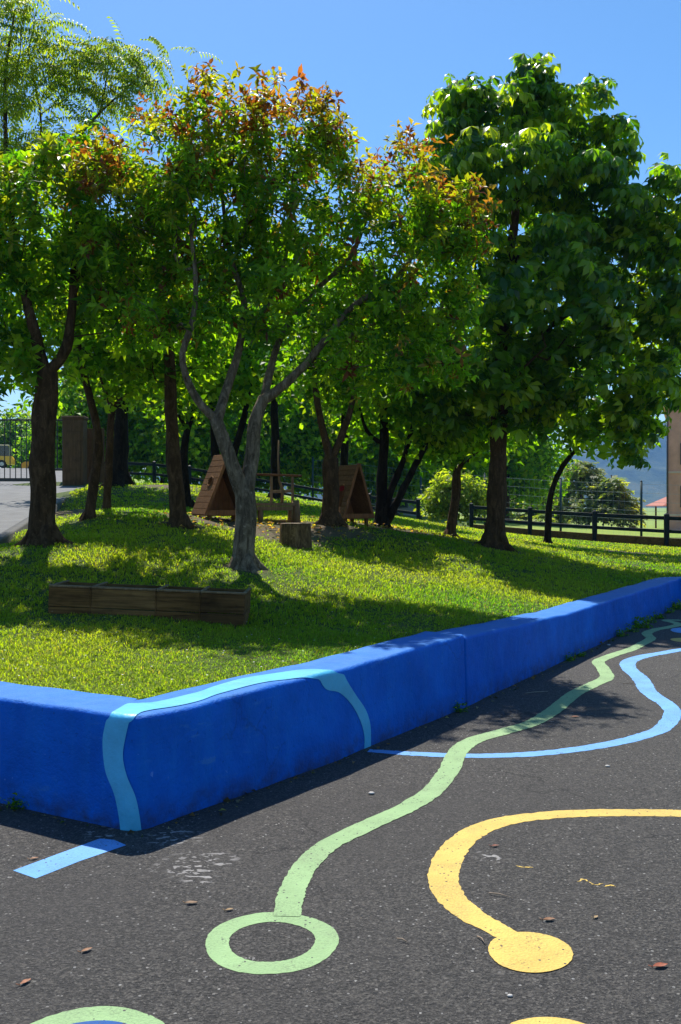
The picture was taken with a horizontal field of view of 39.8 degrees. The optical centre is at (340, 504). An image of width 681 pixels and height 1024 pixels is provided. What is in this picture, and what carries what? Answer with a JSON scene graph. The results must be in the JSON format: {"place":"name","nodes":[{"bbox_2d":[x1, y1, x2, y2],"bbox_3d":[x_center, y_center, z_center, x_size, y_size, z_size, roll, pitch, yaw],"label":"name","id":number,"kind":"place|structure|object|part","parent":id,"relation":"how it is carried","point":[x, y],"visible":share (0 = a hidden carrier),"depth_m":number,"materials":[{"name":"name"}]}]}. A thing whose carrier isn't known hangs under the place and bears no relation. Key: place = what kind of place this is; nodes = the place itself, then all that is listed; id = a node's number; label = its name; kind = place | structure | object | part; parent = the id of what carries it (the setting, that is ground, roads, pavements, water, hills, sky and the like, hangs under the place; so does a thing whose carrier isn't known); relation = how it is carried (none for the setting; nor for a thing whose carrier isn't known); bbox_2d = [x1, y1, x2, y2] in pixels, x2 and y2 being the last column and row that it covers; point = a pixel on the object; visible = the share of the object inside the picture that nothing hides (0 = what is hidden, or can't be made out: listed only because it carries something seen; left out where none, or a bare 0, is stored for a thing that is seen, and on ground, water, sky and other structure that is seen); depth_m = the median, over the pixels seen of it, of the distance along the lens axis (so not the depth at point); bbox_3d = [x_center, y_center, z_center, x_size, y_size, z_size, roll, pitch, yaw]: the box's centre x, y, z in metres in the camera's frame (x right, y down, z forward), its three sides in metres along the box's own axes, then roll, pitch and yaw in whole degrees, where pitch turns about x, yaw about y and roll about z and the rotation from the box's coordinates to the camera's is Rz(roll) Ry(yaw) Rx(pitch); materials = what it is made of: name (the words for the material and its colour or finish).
{"place":"outdoors","nodes":[
{"label":"outdoors","id":0,"kind":"place"},
{"bbox_2d":[0,468,78,532],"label":"driveway","id":1,"kind":"structure","parent":0,"point":[14,504],"depth_m":23.09,"materials":[{"name":"concrete"}]},
{"bbox_2d":[0,419,61,481],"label":"metal gate","id":2,"kind":"structure","parent":1,"relation":"on","point":[15,479],"depth_m":29.99,"materials":[{"name":"black metal"}]},
{"bbox_2d":[61,416,88,485],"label":"gate pillar","id":3,"kind":"structure","parent":1,"relation":"on","point":[74,450],"depth_m":28.75,"materials":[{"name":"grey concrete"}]},
{"bbox_2d":[0,608,680,1023],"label":"asphalt yard","id":4,"kind":"structure","parent":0,"point":[134,922],"depth_m":3.94,"materials":[{"name":"grey asphalt"}]},
{"bbox_2d":[0,793,28,809],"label":"weed","id":5,"kind":"object","parent":4,"relation":"on","point":[13,804],"visible":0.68,"depth_m":4.94,"materials":[{"name":"green plant"}]},
{"bbox_2d":[13,839,124,877],"bbox_3d":[-1.215,1.599,4.268,0.172,0.001,0.510,0,0,35],"label":"painted bar","id":6,"kind":"object","parent":4,"relation":"on","point":[40,868],"visible":1,"depth_m":4.26,"materials":[{"name":"blue paint"}]},
{"bbox_2d":[31,1006,163,1023],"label":"painted ring","id":7,"kind":"object","parent":4,"relation":"on","point":[120,1014],"visible":1,"depth_m":2.94,"materials":[{"name":"green paint"}]},
{"bbox_2d":[73,1020,125,1023],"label":"painted blob","id":8,"kind":"object","parent":4,"relation":"on","point":[101,1022],"visible":1,"depth_m":2.90,"materials":[{"name":"blue paint"}]},
{"bbox_2d":[205,912,338,973],"bbox_3d":[-0.250,1.599,3.445,0.489,0.001,0.489,0,0,0],"label":"painted ring","id":9,"kind":"object","parent":4,"relation":"on","point":[221,953],"visible":1,"depth_m":3.40,"materials":[{"name":"green paint"}]},
{"bbox_2d":[0,609,673,844],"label":"debris","id":10,"kind":"object","parent":4,"relation":"on","point":[227,799],"visible":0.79,"depth_m":5.40,"materials":[{"name":"brown plant"}]},
{"bbox_2d":[0,577,680,830],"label":"blue wall","id":11,"kind":"structure","parent":4,"relation":"on","point":[122,763],"depth_m":5.33,"materials":[{"name":"paint"}]},
{"bbox_2d":[452,698,469,712],"bbox_3d":[0.902,1.588,7.273,0.204,0.183,0.178,0,0,0],"label":"weed","id":12,"kind":"object","parent":4,"relation":"on","point":[458,709],"visible":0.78,"depth_m":7.27,"materials":[{"name":"green plant"}]},
{"bbox_2d":[273,619,680,915],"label":"painted line","id":13,"kind":"object","parent":4,"relation":"on","point":[291,893],"visible":1,"depth_m":5.13,"materials":[{"name":"green paint"}]},
{"bbox_2d":[312,457,661,535],"bbox_3d":[6.781,-0.365,40.596,18.535,3.903,0.992,0,0,31],"label":"net fence","id":14,"kind":"object","parent":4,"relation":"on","point":[613,509],"visible":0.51,"depth_m":38.96,"materials":[{"name":"grey metal"}]},
{"bbox_2d":[368,648,680,757],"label":"painted line","id":15,"kind":"object","parent":4,"relation":"on","point":[670,719],"visible":1,"depth_m":6.72,"materials":[{"name":"blue paint"}]},
{"bbox_2d":[488,932,572,971],"bbox_3d":[0.681,1.597,3.362,0.302,0.001,0.306,0,0,0],"label":"painted blob","id":16,"kind":"object","parent":4,"relation":"on","point":[528,951],"visible":1,"depth_m":3.36,"materials":[{"name":"yellow paint"}]},
{"bbox_2d":[510,1017,583,1023],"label":"painted blob","id":17,"kind":"object","parent":4,"relation":"on","point":[544,1020],"visible":1,"depth_m":2.91,"materials":[{"name":"yellow paint"}]},
{"bbox_2d":[427,809,680,936],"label":"painted line","id":18,"kind":"object","parent":4,"relation":"on","point":[447,859],"visible":1,"depth_m":4.27,"materials":[{"name":"yellow paint"}]},
{"bbox_2d":[564,652,576,661],"bbox_3d":[2.349,1.593,9.651,0.155,0.164,0.145,0,0,-21],"label":"weed","id":19,"kind":"object","parent":4,"relation":"on","point":[568,658],"visible":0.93,"depth_m":9.65,"materials":[{"name":"green plant"}]},
{"bbox_2d":[574,647,587,656],"bbox_3d":[2.529,1.586,9.944,0.191,0.160,0.146,0,0,32],"label":"weed","id":20,"kind":"object","parent":4,"relation":"on","point":[580,654],"visible":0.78,"depth_m":9.92,"materials":[{"name":"green plant"}]},
{"bbox_2d":[616,627,627,636],"bbox_3d":[3.415,1.586,11.441,0.199,0.192,0.170,0,0,13],"label":"weed","id":21,"kind":"object","parent":4,"relation":"on","point":[620,633],"visible":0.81,"depth_m":11.46,"materials":[{"name":"green plant"}]},
{"bbox_2d":[625,623,639,631],"bbox_3d":[3.669,1.592,11.882,0.242,0.206,0.199,0,0,0],"label":"weed","id":22,"kind":"object","parent":4,"relation":"on","point":[629,630],"visible":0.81,"depth_m":11.86,"materials":[{"name":"green plant"}]},
{"bbox_2d":[632,613,652,627],"bbox_3d":[3.881,1.564,12.264,0.413,0.317,0.350,0,0,0],"label":"weed","id":23,"kind":"object","parent":4,"relation":"on","point":[637,623],"visible":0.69,"depth_m":12.22,"materials":[{"name":"green plant"}]},
{"bbox_2d":[646,615,656,622],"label":"weed","id":24,"kind":"object","parent":4,"relation":"on","point":[651,618],"visible":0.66,"depth_m":12.79,"materials":[{"name":"green plant"}]},
{"bbox_2d":[648,962,666,966],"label":"dry leaf","id":25,"kind":"object","parent":4,"relation":"on","point":[659,964],"visible":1,"depth_m":3.26,"materials":[{"name":"plant"}]},
{"bbox_2d":[653,612,666,618],"bbox_3d":[4.479,1.593,13.284,0.263,0.206,0.226,0,0,29],"label":"weed","id":26,"kind":"object","parent":4,"relation":"on","point":[659,615],"visible":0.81,"depth_m":13.25,"materials":[{"name":"green plant"}]},
{"bbox_2d":[665,606,674,613],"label":"weed","id":27,"kind":"object","parent":4,"relation":"on","point":[668,610],"visible":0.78,"depth_m":13.91,"materials":[{"name":"green plant"}]},
{"bbox_2d":[670,638,680,641],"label":"painted blob","id":28,"kind":"object","parent":4,"relation":"on","point":[677,639],"visible":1,"depth_m":11.16,"materials":[{"name":"green paint"}]},
{"bbox_2d":[671,628,680,632],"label":"painted line","id":29,"kind":"object","parent":4,"relation":"on","point":[677,630],"visible":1,"depth_m":11.97,"materials":[{"name":"blue paint"}]},
{"bbox_2d":[672,597,680,609],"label":"weed","id":30,"kind":"object","parent":4,"relation":"on","point":[677,606],"visible":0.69,"depth_m":14.42,"materials":[{"name":"green plant"}]},
{"bbox_2d":[0,482,680,699],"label":"lawn","id":31,"kind":"structure","parent":0,"point":[327,531],"depth_m":10.29,"materials":[{"name":"plant"}]},
{"bbox_2d":[0,486,84,543],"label":"kerb","id":32,"kind":"structure","parent":31,"relation":"on","point":[7,535],"depth_m":14.55,"materials":[{"name":"concrete"}]},
{"bbox_2d":[0,112,151,547],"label":"photinia tree","id":33,"kind":"object","parent":31,"relation":"on","point":[36,289],"visible":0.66,"depth_m":10.86,"materials":[{"name":"green plant"}]},
{"bbox_2d":[5,204,163,521],"bbox_3d":[-3.880,-2.138,14.094,2.632,4.955,2.372,0,0,0],"label":"tree","id":34,"kind":"object","parent":31,"relation":"on","point":[82,362],"visible":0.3,"depth_m":13.93,"materials":[{"name":"green plant"}]},
{"bbox_2d":[87,428,104,482],"bbox_3d":[-7.726,-1.478,29.517,0.629,1.850,0.077,0,0,0],"label":"timber screen","id":35,"kind":"object","parent":31,"relation":"on","point":[90,440],"visible":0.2,"depth_m":29.48,"materials":[{"name":"brown wood"}]},
{"bbox_2d":[0,0,222,274],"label":"feathery tree","id":36,"kind":"object","parent":31,"relation":"on","point":[91,60],"visible":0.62,"depth_m":16.34,"materials":[{"name":"green plant"}]},
{"bbox_2d":[39,237,184,486],"bbox_3d":[-5.490,-3.759,24.038,5.535,6.807,4.008,0,0,0],"label":"tree","id":37,"kind":"object","parent":31,"relation":"on","point":[121,477],"visible":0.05,"depth_m":23.84,"materials":[{"name":"green plant"}]},
{"bbox_2d":[47,247,226,510],"bbox_3d":[-3.495,-2.209,14.923,2.786,4.834,2.554,0,0,-43],"label":"tree","id":38,"kind":"object","parent":31,"relation":"on","point":[108,476],"visible":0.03,"depth_m":14.95,"materials":[{"name":"green plant"}]},
{"bbox_2d":[48,580,250,627],"bbox_3d":[-1.655,0.889,8.267,1.679,0.355,0.547,2,0,0],"label":"wooden planter","id":39,"kind":"object","parent":31,"relation":"on","point":[120,599],"visible":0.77,"depth_m":8.00,"materials":[{"name":"brown wood"}]},
{"bbox_2d":[79,233,255,530],"bbox_3d":[-2.437,-1.776,13.806,2.920,4.441,2.631,0,0,0],"label":"tree","id":40,"kind":"object","parent":31,"relation":"on","point":[170,378],"visible":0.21,"depth_m":13.46,"materials":[{"name":"green plant"}]},
{"bbox_2d":[142,285,284,507],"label":"tree","id":41,"kind":"object","parent":31,"relation":"on","point":[240,384],"visible":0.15,"depth_m":19.74,"materials":[{"name":"green plant"}]},
{"bbox_2d":[191,455,235,519],"bbox_3d":[-1.943,-0.271,15.389,0.891,1.160,0.620,0,0,-32],"label":"playhouse","id":42,"kind":"object","parent":31,"relation":"on","point":[216,496],"visible":0.68,"depth_m":15.41,"materials":[{"name":"brown wood"}]},
{"bbox_2d":[207,476,213,485],"bbox_3d":[-2.117,-0.387,15.296,0.086,0.173,0.185,0,0,-32],"label":"window frame","id":43,"kind":"structure","parent":42,"relation":"in","point":[212,477],"depth_m":15.30,"materials":[{"name":"brown wood"}]},
{"bbox_2d":[181,245,305,458],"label":"tree","id":44,"kind":"object","parent":31,"relation":"on","point":[239,434],"visible":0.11,"depth_m":20.93,"materials":[{"name":"green plant"}]},
{"bbox_2d":[127,461,419,519],"bbox_3d":[-2.811,-0.457,35.666,11.811,2.609,4.006,0,0,7],"label":"rail fence","id":45,"kind":"object","parent":31,"relation":"on","point":[154,464],"visible":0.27,"depth_m":36.69,"materials":[{"name":"green paint"}]},
{"bbox_2d":[256,440,301,522],"bbox_3d":[-1.226,-0.371,15.956,1.158,1.483,0.420,0,0,-8],"label":"play kitchen","id":46,"kind":"object","parent":31,"relation":"on","point":[293,507],"visible":0.83,"depth_m":15.86,"materials":[{"name":"brown wood"}]},
{"bbox_2d":[60,58,501,573],"bbox_3d":[-0.656,-2.052,10.859,4.943,5.754,2.524,0,0,0],"label":"photinia tree","id":47,"kind":"object","parent":31,"relation":"on","point":[188,176],"visible":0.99,"depth_m":10.37,"materials":[{"name":"green plant"}]},
{"bbox_2d":[235,228,348,498],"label":"tree","id":48,"kind":"object","parent":31,"relation":"on","point":[274,430],"visible":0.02,"depth_m":23.91,"materials":[{"name":"green plant"}]},
{"bbox_2d":[279,523,311,548],"bbox_3d":[-0.650,0.468,13.489,0.503,0.416,0.499,0,0,0],"label":"tree stump","id":49,"kind":"object","parent":31,"relation":"on","point":[296,535],"visible":0.84,"depth_m":13.32,"materials":[{"name":"brown wood"}]},
{"bbox_2d":[153,511,476,545],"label":"leaf litter","id":50,"kind":"object","parent":31,"relation":"on","point":[355,522],"visible":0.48,"depth_m":15.32,"materials":[{"name":"brown plant"}]},
{"bbox_2d":[251,247,419,527],"bbox_3d":[0.003,-2.046,16.297,3.011,4.963,2.846,0,0,0],"label":"tree","id":51,"kind":"object","parent":31,"relation":"on","point":[331,514],"visible":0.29,"depth_m":15.96,"materials":[{"name":"green plant"}]},
{"bbox_2d":[295,279,404,464],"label":"tree","id":52,"kind":"object","parent":31,"relation":"on","point":[344,451],"depth_m":24.91,"materials":[{"name":"green plant"}]},
{"bbox_2d":[338,463,374,525],"bbox_3d":[0.158,-0.187,16.990,0.716,1.122,0.601,0,0,-36],"label":"playhouse","id":53,"kind":"object","parent":31,"relation":"on","point":[354,501],"visible":0.7,"depth_m":16.91,"materials":[{"name":"brown wood"}]},
{"bbox_2d":[339,484,345,505],"bbox_3d":[-0.012,-0.179,16.882,0.156,0.403,0.226,0,0,-36],"label":"window frame","id":54,"kind":"structure","parent":53,"relation":"in","point":[341,484],"depth_m":16.80,"materials":[{"name":"brown wood"}]},
{"bbox_2d":[301,271,489,528],"bbox_3d":[1.030,-1.994,17.937,3.912,5.054,3.034,0,0,0],"label":"tree","id":55,"kind":"object","parent":31,"relation":"on","point":[385,512],"visible":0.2,"depth_m":17.92,"materials":[{"name":"green plant"}]},
{"bbox_2d":[413,465,487,526],"bbox_3d":[4.574,-0.256,37.437,3.643,2.756,2.589,0,0,24],"label":"yellow bush","id":56,"kind":"object","parent":31,"relation":"on","point":[437,501],"visible":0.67,"depth_m":37.13,"materials":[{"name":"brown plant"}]},
{"bbox_2d":[389,326,535,536],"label":"tree","id":57,"kind":"object","parent":31,"relation":"on","point":[479,448],"visible":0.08,"depth_m":18.91,"materials":[{"name":"green plant"}]},
{"bbox_2d":[394,52,680,552],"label":"chestnut tree","id":58,"kind":"object","parent":31,"relation":"on","point":[574,243],"visible":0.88,"depth_m":16.33,"materials":[{"name":"green plant"}]},
{"bbox_2d":[469,503,680,546],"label":"rail fence","id":59,"kind":"object","parent":31,"relation":"on","point":[666,540],"visible":0.77,"depth_m":28.43,"materials":[{"name":"green paint"}]},
{"bbox_2d":[507,300,663,543],"bbox_3d":[5.482,-1.978,22.146,4.378,5.999,3.135,0,0,0],"label":"tree","id":60,"kind":"object","parent":31,"relation":"on","point":[573,451],"visible":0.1,"depth_m":21.93,"materials":[{"name":"green plant"}]},
{"bbox_2d":[0,0,680,477],"label":"sky","id":61,"kind":"structure","parent":0,"point":[386,57],"materials":[{"name":"blue"}]},
{"bbox_2d":[141,423,665,507],"bbox_3d":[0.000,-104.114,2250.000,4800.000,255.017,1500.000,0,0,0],"label":"mountain","id":62,"kind":"structure","parent":0,"point":[655,474],"depth_m":1864.92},
{"bbox_2d":[132,477,680,537],"bbox_3d":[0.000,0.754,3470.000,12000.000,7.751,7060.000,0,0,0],"label":"field","id":63,"kind":"structure","parent":0,"point":[650,523],"depth_m":49.59,"materials":[{"name":"green plant"}]},
{"bbox_2d":[0,445,14,467],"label":"parked car","id":64,"kind":"object","parent":63,"relation":"on","point":[7,454],"visible":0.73,"depth_m":77.65,"materials":[{"name":"yellow paint"}]},
{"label":"window","id":65,"kind":"part","parent":64,"relation":"part of","materials":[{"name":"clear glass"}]},
{"bbox_2d":[0,399,31,467],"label":"deciduous tree","id":66,"kind":"object","parent":63,"relation":"on","point":[12,415],"visible":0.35,"depth_m":93.65,"materials":[{"name":"green plant"}]},
{"bbox_2d":[11,422,31,467],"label":"deciduous tree","id":67,"kind":"object","parent":63,"relation":"on","point":[23,450],"visible":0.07,"depth_m":86.76,"materials":[{"name":"green plant"}]},
{"bbox_2d":[22,461,28,467],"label":"parked car","id":68,"kind":"object","parent":63,"relation":"on","point":[23,464],"visible":0.08,"depth_m":84.76,"materials":[{"name":"orange paint"}]},
{"bbox_2d":[16,375,150,482],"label":"deciduous tree","id":69,"kind":"object","parent":63,"relation":"on","point":[73,405],"visible":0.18,"depth_m":48.26,"materials":[{"name":"green plant"}]},
{"bbox_2d":[101,387,165,483],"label":"deciduous tree","id":70,"kind":"object","parent":63,"relation":"on","point":[141,423],"visible":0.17,"depth_m":48.26,"materials":[{"name":"green plant"}]},
{"bbox_2d":[140,392,294,492],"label":"deciduous tree","id":71,"kind":"object","parent":63,"relation":"on","point":[199,451],"visible":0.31,"depth_m":44.62,"materials":[{"name":"green plant"}]},
{"bbox_2d":[238,366,351,500],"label":"deciduous tree","id":72,"kind":"object","parent":63,"relation":"on","point":[303,436],"visible":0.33,"depth_m":46.36,"materials":[{"name":"green plant"}]},
{"bbox_2d":[284,364,340,501],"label":"deciduous tree","id":73,"kind":"object","parent":63,"relation":"on","point":[315,493],"visible":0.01,"depth_m":51.20,"materials":[{"name":"green plant"}]},
{"bbox_2d":[309,405,450,516],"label":"deciduous tree","id":74,"kind":"object","parent":63,"relation":"on","point":[356,455],"visible":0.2,"depth_m":45.67,"materials":[{"name":"green plant"}]},
{"bbox_2d":[372,490,415,515],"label":"shed","id":75,"kind":"structure","parent":63,"relation":"on","point":[408,508],"depth_m":50.00,"materials":[{"name":"paint"}]},
{"bbox_2d":[399,503,407,507],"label":"window","id":76,"kind":"structure","parent":75,"relation":"in","point":[406,504],"depth_m":49.93,"materials":[{"name":"black glass"}]},
{"bbox_2d":[395,388,511,517],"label":"deciduous tree","id":77,"kind":"object","parent":63,"relation":"on","point":[478,472],"visible":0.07,"depth_m":50.60,"materials":[{"name":"green plant"}]},
{"bbox_2d":[474,410,581,519],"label":"deciduous tree","id":78,"kind":"object","parent":63,"relation":"on","point":[539,463],"visible":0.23,"depth_m":54.81,"materials":[{"name":"green plant"}]},
{"bbox_2d":[483,465,573,523],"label":"conifer tree","id":79,"kind":"object","parent":63,"relation":"on","point":[523,517],"visible":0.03,"depth_m":70.46,"materials":[{"name":"green plant"}]},
{"bbox_2d":[532,459,645,527],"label":"conifer tree","id":80,"kind":"object","parent":63,"relation":"on","point":[586,474],"visible":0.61,"depth_m":66.88,"materials":[{"name":"green plant"}]},
{"bbox_2d":[570,475,647,525],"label":"conifer tree","id":81,"kind":"object","parent":63,"relation":"on","point":[605,486],"visible":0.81,"depth_m":65.06,"materials":[{"name":"green plant"}]},
{"bbox_2d":[646,497,665,527],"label":"shelter","id":82,"kind":"object","parent":63,"relation":"on","point":[662,501],"visible":0.24,"depth_m":76.59,"materials":[{"name":"red tile"}]},
{"bbox_2d":[663,406,680,529],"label":"apartment block","id":83,"kind":"structure","parent":63,"relation":"on","point":[673,472],"depth_m":61.83,"materials":[{"name":"paint"}]}
]}

